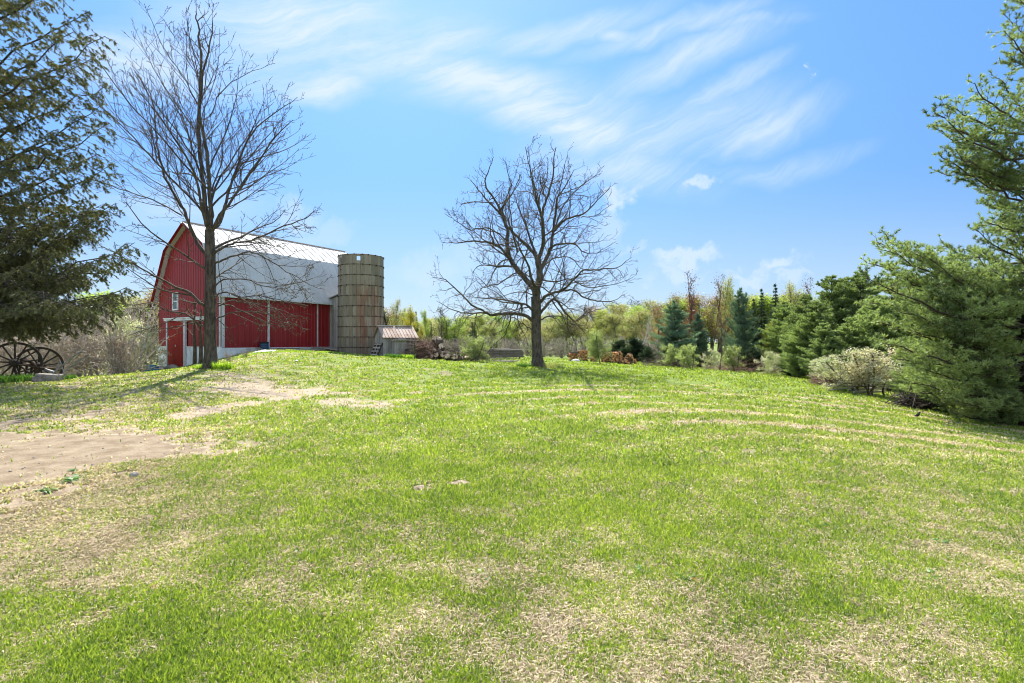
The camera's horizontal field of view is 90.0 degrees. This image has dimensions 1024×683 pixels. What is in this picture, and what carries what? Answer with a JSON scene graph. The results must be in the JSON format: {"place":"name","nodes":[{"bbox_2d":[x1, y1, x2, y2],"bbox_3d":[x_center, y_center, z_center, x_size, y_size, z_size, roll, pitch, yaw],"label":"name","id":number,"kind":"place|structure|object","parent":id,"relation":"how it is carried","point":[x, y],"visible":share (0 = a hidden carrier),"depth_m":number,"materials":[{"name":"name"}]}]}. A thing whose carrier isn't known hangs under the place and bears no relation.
{"place":"outdoors","nodes":[
{"label":"outdoors","id":0,"kind":"place"},
{"bbox_2d":[0,342,1023,525],"bbox_3d":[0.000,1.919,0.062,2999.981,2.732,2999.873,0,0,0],"label":"ground","id":1,"kind":"structure","parent":0,"point":[112,445],"depth_m":11.79,"materials":[{"name":"soil"}]},
{"bbox_2d":[0,337,26,375],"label":"reddish shrub","id":2,"kind":"object","parent":1,"relation":"on","point":[3,369],"visible":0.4,"depth_m":26.83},
{"bbox_2d":[0,373,34,383],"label":"weed clump","id":3,"kind":"object","parent":1,"relation":"on","point":[5,378],"visible":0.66,"depth_m":17.95,"materials":[{"name":"green plant"}]},
{"bbox_2d":[0,342,63,375],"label":"wagon wheels","id":4,"kind":"object","parent":1,"relation":"on","point":[15,362],"visible":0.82,"depth_m":19.31,"materials":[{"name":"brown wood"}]},
{"bbox_2d":[0,331,84,375],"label":"reddish shrub","id":5,"kind":"object","parent":1,"relation":"on","point":[49,353],"visible":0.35,"depth_m":25.67,"materials":[{"name":"plant"}]},
{"bbox_2d":[32,373,63,381],"bbox_3d":[-16.290,1.291,17.975,0.730,0.348,0.460,0,0,-11],"label":"stone block","id":6,"kind":"object","parent":1,"relation":"on","point":[42,377],"depth_m":17.82,"materials":[{"name":"stone"}]},
{"bbox_2d":[16,328,102,374],"bbox_3d":[-23.299,0.494,26.079,4.037,4.008,2.801,0,0,21],"label":"reddish shrub","id":7,"kind":"object","parent":1,"relation":"on","point":[55,349],"visible":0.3,"depth_m":26.11,"materials":[{"name":"plant"}]},
{"bbox_2d":[29,326,92,376],"bbox_3d":[-25.875,0.691,29.004,2.526,3.614,3.640,0,0,25],"label":"reddish shrub","id":8,"kind":"object","parent":1,"relation":"on","point":[70,352],"visible":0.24,"depth_m":29.41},
{"bbox_2d":[45,351,89,377],"bbox_3d":[-15.963,0.829,18.524,1.463,0.981,0.501,0,0,0],"label":"plough","id":9,"kind":"object","parent":1,"relation":"on","point":[57,368],"visible":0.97,"depth_m":18.29,"materials":[{"name":"grey metal"}]},
{"bbox_2d":[0,0,148,347],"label":"spruce tree","id":10,"kind":"object","parent":1,"relation":"on","point":[31,292],"visible":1,"depth_m":16.83,"materials":[{"name":"green plant"}]},
{"bbox_2d":[63,325,110,376],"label":"reddish shrub","id":11,"kind":"object","parent":1,"relation":"on","point":[86,360],"visible":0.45,"depth_m":29.82,"materials":[{"name":"plant"}]},
{"bbox_2d":[71,295,122,362],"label":"bare shrub","id":12,"kind":"object","parent":1,"relation":"on","point":[98,330],"visible":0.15,"depth_m":40.76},
{"bbox_2d":[74,323,134,375],"bbox_3d":[-24.721,0.595,31.293,2.590,3.706,3.732,0,0,28],"label":"reddish shrub","id":13,"kind":"object","parent":1,"relation":"on","point":[93,355],"visible":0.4,"depth_m":30.69,"materials":[{"name":"plant"}]},
{"bbox_2d":[72,287,158,342],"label":"leafing tree","id":14,"kind":"object","parent":1,"relation":"on","point":[102,293],"visible":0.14,"depth_m":60.86,"materials":[{"name":"green plant"}]},
{"bbox_2d":[88,315,147,369],"bbox_3d":[-28.977,0.202,37.875,4.896,4.630,3.179,0,0,32],"label":"shrub","id":15,"kind":"object","parent":1,"relation":"on","point":[128,324],"visible":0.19,"depth_m":37.67,"materials":[{"name":"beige plant"}]},
{"bbox_2d":[92,317,155,374],"bbox_3d":[-20.091,0.475,26.713,2.482,3.552,3.577,0,0,-16],"label":"reddish shrub","id":16,"kind":"object","parent":1,"relation":"on","point":[124,340],"visible":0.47,"depth_m":25.98,"materials":[{"name":"plant"}]},
{"bbox_2d":[82,314,174,374],"bbox_3d":[-19.325,0.377,25.785,3.786,3.760,2.627,0,0,-3],"label":"bush","id":17,"kind":"object","parent":1,"relation":"on","point":[121,366],"visible":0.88,"depth_m":25.66,"materials":[{"name":"plant"}]},
{"bbox_2d":[108,295,158,362],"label":"bare shrub","id":18,"kind":"object","parent":1,"relation":"on","point":[149,320],"visible":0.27,"depth_m":40.34,"materials":[{"name":"plant"}]},
{"bbox_2d":[121,302,158,364],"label":"leafing shrub","id":19,"kind":"object","parent":1,"relation":"on","point":[147,319],"visible":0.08,"depth_m":47.27,"materials":[{"name":"green plant"}]},
{"bbox_2d":[117,324,171,372],"bbox_3d":[-23.917,0.561,33.008,2.768,3.506,4.264,0,0,-7],"label":"bare shrub","id":20,"kind":"object","parent":1,"relation":"on","point":[158,350],"visible":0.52,"depth_m":32.91,"materials":[{"name":"brown plant"}]},
{"bbox_2d":[135,288,158,354],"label":"rusty bud tree","id":21,"kind":"object","parent":1,"relation":"on","point":[150,307],"visible":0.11,"depth_m":63.28,"materials":[{"name":"brown plant"}]},
{"bbox_2d":[185,302,197,365],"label":"sapling","id":22,"kind":"object","parent":1,"relation":"on","point":[194,362],"visible":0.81,"depth_m":26.94,"materials":[{"name":"brown plant"}]},
{"bbox_2d":[62,0,332,369],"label":"bare tree","id":23,"kind":"object","parent":1,"relation":"on","point":[209,251],"visible":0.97,"depth_m":20.76,"materials":[{"name":"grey plant"}]},
{"bbox_2d":[192,309,203,364],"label":"sapling","id":24,"kind":"object","parent":1,"relation":"on","point":[200,359],"visible":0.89,"depth_m":26.14,"materials":[{"name":"brown plant"}]},
{"bbox_2d":[210,360,231,369],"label":"plant clump","id":25,"kind":"object","parent":1,"relation":"on","point":[220,365],"visible":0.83,"depth_m":20.55,"materials":[{"name":"green plant"}]},
{"bbox_2d":[150,221,346,366],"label":"barn","id":26,"kind":"structure","parent":1,"relation":"on","point":[178,346],"depth_m":34.98,"materials":[{"name":"wood"}]},
{"bbox_2d":[168,321,182,366],"bbox_3d":[-22.818,0.390,34.707,2.052,3.520,0.090,0,0,32],"label":"sliding door","id":27,"kind":"structure","parent":26,"relation":"in","point":[175,343],"depth_m":34.70,"materials":[{"name":"wood"}]},
{"bbox_2d":[329,294,337,350],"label":"chute shed","id":28,"kind":"structure","parent":1,"relation":"on","point":[334,324],"depth_m":38.72,"materials":[{"name":"grey wood"}]},
{"bbox_2d":[337,253,383,354],"bbox_3d":[-11.188,-1.958,37.997,3.356,8.615,3.354,0,0,0],"label":"silo","id":29,"kind":"object","parent":1,"relation":"on","point":[360,296],"visible":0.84,"depth_m":36.59,"materials":[{"name":"concrete"}]},
{"bbox_2d":[388,296,403,325],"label":"leafing tree","id":30,"kind":"object","parent":1,"relation":"on","point":[396,320],"visible":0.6,"depth_m":55.96,"materials":[{"name":"green plant"}]},
{"bbox_2d":[372,325,422,355],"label":"coop shed","id":31,"kind":"structure","parent":1,"relation":"on","point":[392,338],"depth_m":34.46,"materials":[{"name":"wood"}]},
{"bbox_2d":[401,305,419,328],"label":"golden tree","id":32,"kind":"object","parent":1,"relation":"on","point":[411,319],"visible":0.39,"depth_m":54.82,"materials":[{"name":"yellow plant"}]},
{"bbox_2d":[420,309,432,338],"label":"leafing tree","id":33,"kind":"object","parent":1,"relation":"on","point":[424,316],"visible":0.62,"depth_m":61.98,"materials":[{"name":"green plant"}]},
{"bbox_2d":[399,331,454,359],"bbox_3d":[-6.074,0.672,34.867,4.520,3.202,4.321,0,0,0],"label":"brush heap","id":34,"kind":"object","parent":1,"relation":"on","point":[421,352],"visible":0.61,"depth_m":34.06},
{"bbox_2d":[433,316,459,342],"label":"leafing tree","id":35,"kind":"object","parent":1,"relation":"on","point":[446,323],"visible":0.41,"depth_m":69.43,"materials":[{"name":"green plant"}]},
{"bbox_2d":[442,317,469,344],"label":"leafing tree","id":36,"kind":"object","parent":1,"relation":"on","point":[460,331],"visible":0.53,"depth_m":69.96,"materials":[{"name":"green plant"}]},
{"bbox_2d":[459,336,490,360],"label":"shrub","id":37,"kind":"object","parent":1,"relation":"on","point":[475,343],"visible":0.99,"depth_m":33.32,"materials":[{"name":"green plant"}]},
{"bbox_2d":[429,336,528,360],"bbox_3d":[-2.941,0.981,36.509,8.376,2.955,6.806,0,0,0],"label":"brush heap","id":38,"kind":"object","parent":1,"relation":"on","point":[459,349],"visible":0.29,"depth_m":35.91,"materials":[{"name":"brown plant"}]},
{"bbox_2d":[468,314,493,343],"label":"leafing tree","id":39,"kind":"object","parent":1,"relation":"on","point":[479,321],"visible":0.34,"depth_m":87.05,"materials":[{"name":"green plant"}]},
{"bbox_2d":[465,323,497,343],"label":"leafing tree","id":40,"kind":"object","parent":1,"relation":"on","point":[481,332],"visible":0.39,"depth_m":66.33,"materials":[{"name":"green plant"}]},
{"bbox_2d":[495,320,515,344],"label":"leafing tree","id":41,"kind":"object","parent":1,"relation":"on","point":[508,334],"visible":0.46,"depth_m":69.09,"materials":[{"name":"green plant"}]},
{"bbox_2d":[489,348,524,358],"bbox_3d":[-0.326,0.928,40.095,2.989,0.789,1.190,0,0,0],"label":"lumber stack","id":42,"kind":"object","parent":1,"relation":"on","point":[508,352],"visible":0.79,"depth_m":39.51,"materials":[{"name":"grey wood"}]},
{"bbox_2d":[0,349,1023,682],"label":"grass","id":43,"kind":"structure","parent":1,"relation":"on","point":[990,455],"depth_m":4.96,"materials":[{"name":"plant"}]},
{"bbox_2d":[498,320,525,347],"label":"leafing tree","id":44,"kind":"object","parent":1,"relation":"on","point":[515,334],"visible":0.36,"depth_m":70.59,"materials":[{"name":"green plant"}]},
{"bbox_2d":[427,133,640,367],"bbox_3d":[1.221,-4.604,28.365,11.708,12.660,9.438,0,0,-25],"label":"bare tree","id":45,"kind":"object","parent":1,"relation":"on","point":[535,319],"visible":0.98,"depth_m":27.77,"materials":[{"name":"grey plant"}]},
{"bbox_2d":[518,317,552,343],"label":"leafing tree","id":46,"kind":"object","parent":1,"relation":"on","point":[527,335],"visible":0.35,"depth_m":64.02,"materials":[{"name":"green plant"}]},
{"bbox_2d":[541,321,572,347],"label":"leafing tree","id":47,"kind":"object","parent":1,"relation":"on","point":[549,328],"visible":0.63,"depth_m":67.41,"materials":[{"name":"green plant"}]},
{"bbox_2d":[543,314,577,347],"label":"leafing tree","id":48,"kind":"object","parent":1,"relation":"on","point":[560,319],"visible":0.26,"depth_m":70.26,"materials":[{"name":"green plant"}]},
{"bbox_2d":[547,336,580,357],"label":"bare shrub","id":49,"kind":"object","parent":1,"relation":"on","point":[561,352],"visible":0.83,"depth_m":51.26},
{"bbox_2d":[556,338,582,356],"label":"bare shrub","id":50,"kind":"object","parent":1,"relation":"on","point":[574,348],"visible":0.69,"depth_m":50.31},
{"bbox_2d":[555,313,590,349],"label":"leafing tree","id":51,"kind":"object","parent":1,"relation":"on","point":[565,334],"visible":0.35,"depth_m":71.74,"materials":[{"name":"green plant"}]},
{"bbox_2d":[574,319,598,342],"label":"leafing tree","id":52,"kind":"object","parent":1,"relation":"on","point":[588,325],"visible":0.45,"depth_m":68.94,"materials":[{"name":"green plant"}]},
{"bbox_2d":[583,329,612,362],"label":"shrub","id":53,"kind":"object","parent":1,"relation":"on","point":[595,337],"visible":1,"depth_m":36.43,"materials":[{"name":"green plant"}]},
{"bbox_2d":[581,311,625,344],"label":"leafing tree","id":54,"kind":"object","parent":1,"relation":"on","point":[603,325],"visible":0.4,"depth_m":67.61,"materials":[{"name":"green plant"}]},
{"bbox_2d":[599,313,628,340],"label":"leafing tree","id":55,"kind":"object","parent":1,"relation":"on","point":[613,335],"visible":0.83,"depth_m":65.81,"materials":[{"name":"green plant"}]},
{"bbox_2d":[609,351,622,363],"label":"firewood stack","id":56,"kind":"object","parent":1,"relation":"on","point":[617,357],"visible":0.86,"depth_m":40.10,"materials":[{"name":"brown wood"}]},
{"bbox_2d":[609,340,625,356],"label":"shrubby evergreen","id":57,"kind":"object","parent":1,"relation":"on","point":[617,345],"visible":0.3,"depth_m":46.81,"materials":[{"name":"green plant"}]},
{"bbox_2d":[603,304,633,330],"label":"leafing tree","id":58,"kind":"object","parent":1,"relation":"on","point":[617,311],"visible":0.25,"depth_m":87.98,"materials":[{"name":"green plant"}]},
{"bbox_2d":[609,304,656,341],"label":"leafing tree","id":59,"kind":"object","parent":1,"relation":"on","point":[636,308],"visible":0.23,"depth_m":73.55,"materials":[{"name":"green plant"}]},
{"bbox_2d":[618,337,648,360],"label":"shrubby evergreen","id":60,"kind":"object","parent":1,"relation":"on","point":[635,347],"visible":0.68,"depth_m":45.50,"materials":[{"name":"green plant"}]},
{"bbox_2d":[617,308,660,344],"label":"leafing tree","id":61,"kind":"object","parent":1,"relation":"on","point":[632,332],"visible":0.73,"depth_m":65.90,"materials":[{"name":"green plant"}]},
{"bbox_2d":[638,347,657,362],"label":"shrubby evergreen","id":62,"kind":"object","parent":1,"relation":"on","point":[648,351],"visible":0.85,"depth_m":43.63,"materials":[{"name":"green plant"}]},
{"bbox_2d":[640,303,664,358],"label":"rusty bud tree","id":63,"kind":"object","parent":1,"relation":"on","point":[657,316],"visible":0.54,"depth_m":55.87,"materials":[{"name":"brown plant"}]},
{"bbox_2d":[661,343,679,366],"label":"shrub","id":64,"kind":"object","parent":1,"relation":"on","point":[670,358],"visible":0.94,"depth_m":35.63,"materials":[{"name":"green plant"}]},
{"bbox_2d":[629,352,714,367],"bbox_3d":[11.570,1.476,37.498,6.261,2.674,5.549,0,0,20],"label":"brush heap","id":65,"kind":"object","parent":1,"relation":"on","point":[676,364],"visible":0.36,"depth_m":37.02,"materials":[{"name":"brown plant"}]},
{"bbox_2d":[648,300,700,356],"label":"blue green pine","id":66,"kind":"object","parent":1,"relation":"on","point":[672,333],"visible":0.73,"depth_m":43.59,"materials":[{"name":"green plant"}]},
{"bbox_2d":[675,343,699,367],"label":"shrub","id":67,"kind":"object","parent":1,"relation":"on","point":[683,358],"visible":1,"depth_m":33.27,"materials":[{"name":"green plant"}]},
{"bbox_2d":[683,269,706,361],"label":"red bud tree","id":68,"kind":"object","parent":1,"relation":"on","point":[690,310],"visible":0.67,"depth_m":49.06,"materials":[{"name":"grey plant"}]},
{"bbox_2d":[682,293,713,327],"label":"rusty bud tree","id":69,"kind":"object","parent":1,"relation":"on","point":[695,302],"visible":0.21,"depth_m":87.36,"materials":[{"name":"brown plant"}]},
{"bbox_2d":[683,312,713,357],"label":"blue green pine","id":70,"kind":"object","parent":1,"relation":"on","point":[701,341],"visible":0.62,"depth_m":45.66,"materials":[{"name":"green plant"}]},
{"bbox_2d":[695,350,714,367],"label":"shrubby evergreen","id":71,"kind":"object","parent":1,"relation":"on","point":[701,361],"visible":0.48,"depth_m":37.24,"materials":[{"name":"green plant"}]},
{"bbox_2d":[692,296,723,351],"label":"leafing tree","id":72,"kind":"object","parent":1,"relation":"on","point":[712,312],"visible":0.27,"depth_m":86.98,"materials":[{"name":"green plant"}]},
{"bbox_2d":[699,348,721,369],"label":"shrub","id":73,"kind":"object","parent":1,"relation":"on","point":[714,357],"visible":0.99,"depth_m":32.94,"materials":[{"name":"green plant"}]},
{"bbox_2d":[686,274,739,355],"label":"tree","id":74,"kind":"object","parent":1,"relation":"on","point":[720,311],"visible":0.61,"depth_m":51.99,"materials":[{"name":"grey plant"}]},
{"bbox_2d":[715,319,725,369],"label":"bare tree","id":75,"kind":"object","parent":1,"relation":"on","point":[721,348],"visible":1,"depth_m":32.93,"materials":[{"name":"brown plant"}]},
{"bbox_2d":[714,274,736,361],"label":"leafing tree","id":76,"kind":"object","parent":1,"relation":"on","point":[726,306],"visible":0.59,"depth_m":53.94,"materials":[{"name":"green plant"}]},
{"bbox_2d":[712,285,740,341],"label":"leafing tree","id":77,"kind":"object","parent":1,"relation":"on","point":[732,297],"visible":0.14,"depth_m":55.61,"materials":[{"name":"green plant"}]},
{"bbox_2d":[718,345,746,371],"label":"shrub","id":78,"kind":"object","parent":1,"relation":"on","point":[731,357],"visible":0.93,"depth_m":33.28,"materials":[{"name":"green plant"}]},
{"bbox_2d":[719,287,762,358],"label":"blue green pine","id":79,"kind":"object","parent":1,"relation":"on","point":[742,323],"visible":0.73,"depth_m":39.67,"materials":[{"name":"green plant"}]},
{"bbox_2d":[697,350,784,373],"bbox_3d":[15.231,1.808,35.485,7.564,2.646,7.061,0,0,26],"label":"brush heap","id":80,"kind":"object","parent":1,"relation":"on","point":[739,369],"visible":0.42,"depth_m":34.10,"materials":[{"name":"plant"}]},
{"bbox_2d":[711,292,772,346],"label":"leafing tree","id":81,"kind":"object","parent":1,"relation":"on","point":[748,303],"visible":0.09,"depth_m":84.80,"materials":[{"name":"green plant"}]},
{"bbox_2d":[737,346,770,371],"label":"shrubby evergreen","id":82,"kind":"object","parent":1,"relation":"on","point":[752,352],"visible":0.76,"depth_m":34.59,"materials":[{"name":"green plant"}]},
{"bbox_2d":[715,292,794,339],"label":"leafing tree","id":83,"kind":"object","parent":1,"relation":"on","point":[768,301],"visible":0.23,"depth_m":84.03,"materials":[{"name":"green plant"}]},
{"bbox_2d":[752,289,768,366],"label":"dark spruce","id":84,"kind":"object","parent":1,"relation":"on","point":[762,324],"visible":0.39,"depth_m":40.93,"materials":[{"name":"green plant"}]},
{"bbox_2d":[753,351,781,374],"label":"shrub","id":85,"kind":"object","parent":1,"relation":"on","point":[771,363],"visible":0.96,"depth_m":29.78,"materials":[{"name":"green plant"}]},
{"bbox_2d":[754,301,793,372],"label":"white pine","id":86,"kind":"object","parent":1,"relation":"on","point":[780,314],"visible":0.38,"depth_m":35.69,"materials":[{"name":"green plant"}]},
{"bbox_2d":[767,283,786,368],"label":"dark spruce","id":87,"kind":"object","parent":1,"relation":"on","point":[775,299],"visible":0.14,"depth_m":41.98,"materials":[{"name":"green plant"}]},
{"bbox_2d":[772,322,810,377],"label":"white pine","id":88,"kind":"object","parent":1,"relation":"on","point":[798,372],"visible":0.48,"depth_m":29.36,"materials":[{"name":"green plant"}]},
{"bbox_2d":[783,280,803,323],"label":"leafing tree","id":89,"kind":"object","parent":1,"relation":"on","point":[790,291],"visible":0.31,"depth_m":48.14,"materials":[{"name":"green plant"}]},
{"bbox_2d":[777,293,820,375],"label":"white pine","id":90,"kind":"object","parent":1,"relation":"on","point":[805,298],"visible":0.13,"depth_m":33.07,"materials":[{"name":"green plant"}]},
{"bbox_2d":[779,301,842,369],"bbox_3d":[17.362,0.004,29.236,3.797,4.690,3.748,0,0,-36],"label":"white pine","id":91,"kind":"object","parent":1,"relation":"on","point":[807,327],"visible":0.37,"depth_m":28.79,"materials":[{"name":"green plant"}]},
{"bbox_2d":[795,322,845,377],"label":"white pine","id":92,"kind":"object","parent":1,"relation":"on","point":[827,336],"visible":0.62,"depth_m":27.34,"materials":[{"name":"green plant"}]},
{"bbox_2d":[803,369,840,385],"bbox_3d":[14.432,1.831,23.663,1.880,1.395,1.908,0,0,-36],"label":"brush heap","id":93,"kind":"object","parent":1,"relation":"on","point":[820,381],"visible":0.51,"depth_m":23.42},
{"bbox_2d":[791,274,862,341],"bbox_3d":[19.487,-0.793,30.708,4.600,6.665,4.660,0,0,2],"label":"white pine","id":94,"kind":"object","parent":1,"relation":"on","point":[826,298],"visible":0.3,"depth_m":30.34,"materials":[{"name":"green plant"}]},
{"bbox_2d":[807,354,852,384],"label":"bush","id":95,"kind":"object","parent":1,"relation":"on","point":[816,360],"visible":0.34,"depth_m":23.65,"materials":[{"name":"green plant"}]},
{"bbox_2d":[822,322,874,373],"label":"white pine","id":96,"kind":"object","parent":1,"relation":"on","point":[852,339],"visible":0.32,"depth_m":26.71,"materials":[{"name":"green plant"}]},
{"bbox_2d":[825,270,887,345],"bbox_3d":[20.753,-0.788,30.027,5.077,6.898,5.011,0,0,23],"label":"white pine","id":97,"kind":"object","parent":1,"relation":"on","point":[855,293],"visible":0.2,"depth_m":29.91,"materials":[{"name":"green plant"}]},
{"bbox_2d":[810,345,906,394],"bbox_3d":[14.103,1.189,20.297,4.112,2.145,2.845,0,0,0],"label":"leafy shrub","id":98,"kind":"object","parent":1,"relation":"on","point":[857,376],"visible":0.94,"depth_m":20.30,"materials":[{"name":"green plant"}]},
{"bbox_2d":[831,294,914,384],"bbox_3d":[18.864,0.068,26.442,4.407,5.111,4.719,0,0,32],"label":"white pine","id":99,"kind":"object","parent":1,"relation":"on","point":[870,330],"visible":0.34,"depth_m":26.00,"materials":[{"name":"green plant"}]},
{"bbox_2d":[852,279,919,387],"bbox_3d":[21.035,-0.392,27.815,4.569,6.289,4.629,0,0,-27],"label":"white pine","id":100,"kind":"object","parent":1,"relation":"on","point":[892,310],"visible":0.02,"depth_m":27.98,"materials":[{"name":"green plant"}]},
{"bbox_2d":[865,287,939,381],"bbox_3d":[19.359,-0.064,24.239,4.560,5.707,4.620,0,0,-14],"label":"white pine","id":101,"kind":"object","parent":1,"relation":"on","point":[900,334],"visible":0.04,"depth_m":24.60,"materials":[{"name":"green plant"}]},
{"bbox_2d":[886,355,941,396],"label":"white pine","id":102,"kind":"object","parent":1,"relation":"on","point":[901,381],"visible":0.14,"depth_m":18.58,"materials":[{"name":"green plant"}]},
{"bbox_2d":[882,379,948,411],"bbox_3d":[13.399,2.039,17.173,1.949,1.610,2.180,0,0,12],"label":"brush heap","id":103,"kind":"object","parent":1,"relation":"on","point":[913,400],"visible":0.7,"depth_m":16.97,"materials":[{"name":"brown plant"}]},
{"bbox_2d":[853,0,1023,425],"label":"pine tree","id":104,"kind":"object","parent":1,"relation":"on","point":[978,341],"visible":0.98,"depth_m":14.09,"materials":[{"name":"green plant"}]},
{"bbox_2d":[911,355,973,412],"bbox_3d":[14.361,1.302,16.529,2.390,2.258,2.559,0,0,42],"label":"white pine","id":105,"kind":"object","parent":1,"relation":"on","point":[953,406],"visible":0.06,"depth_m":16.37,"materials":[{"name":"green plant"}]},
{"bbox_2d":[963,370,1023,423],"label":"white pine","id":106,"kind":"object","parent":1,"relation":"on","point":[1003,420],"visible":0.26,"depth_m":14.55,"materials":[{"name":"green plant"}]},
{"bbox_2d":[0,0,1023,341],"label":"sky","id":107,"kind":"structure","parent":0,"point":[762,143],"materials":[{"name":"blue"}]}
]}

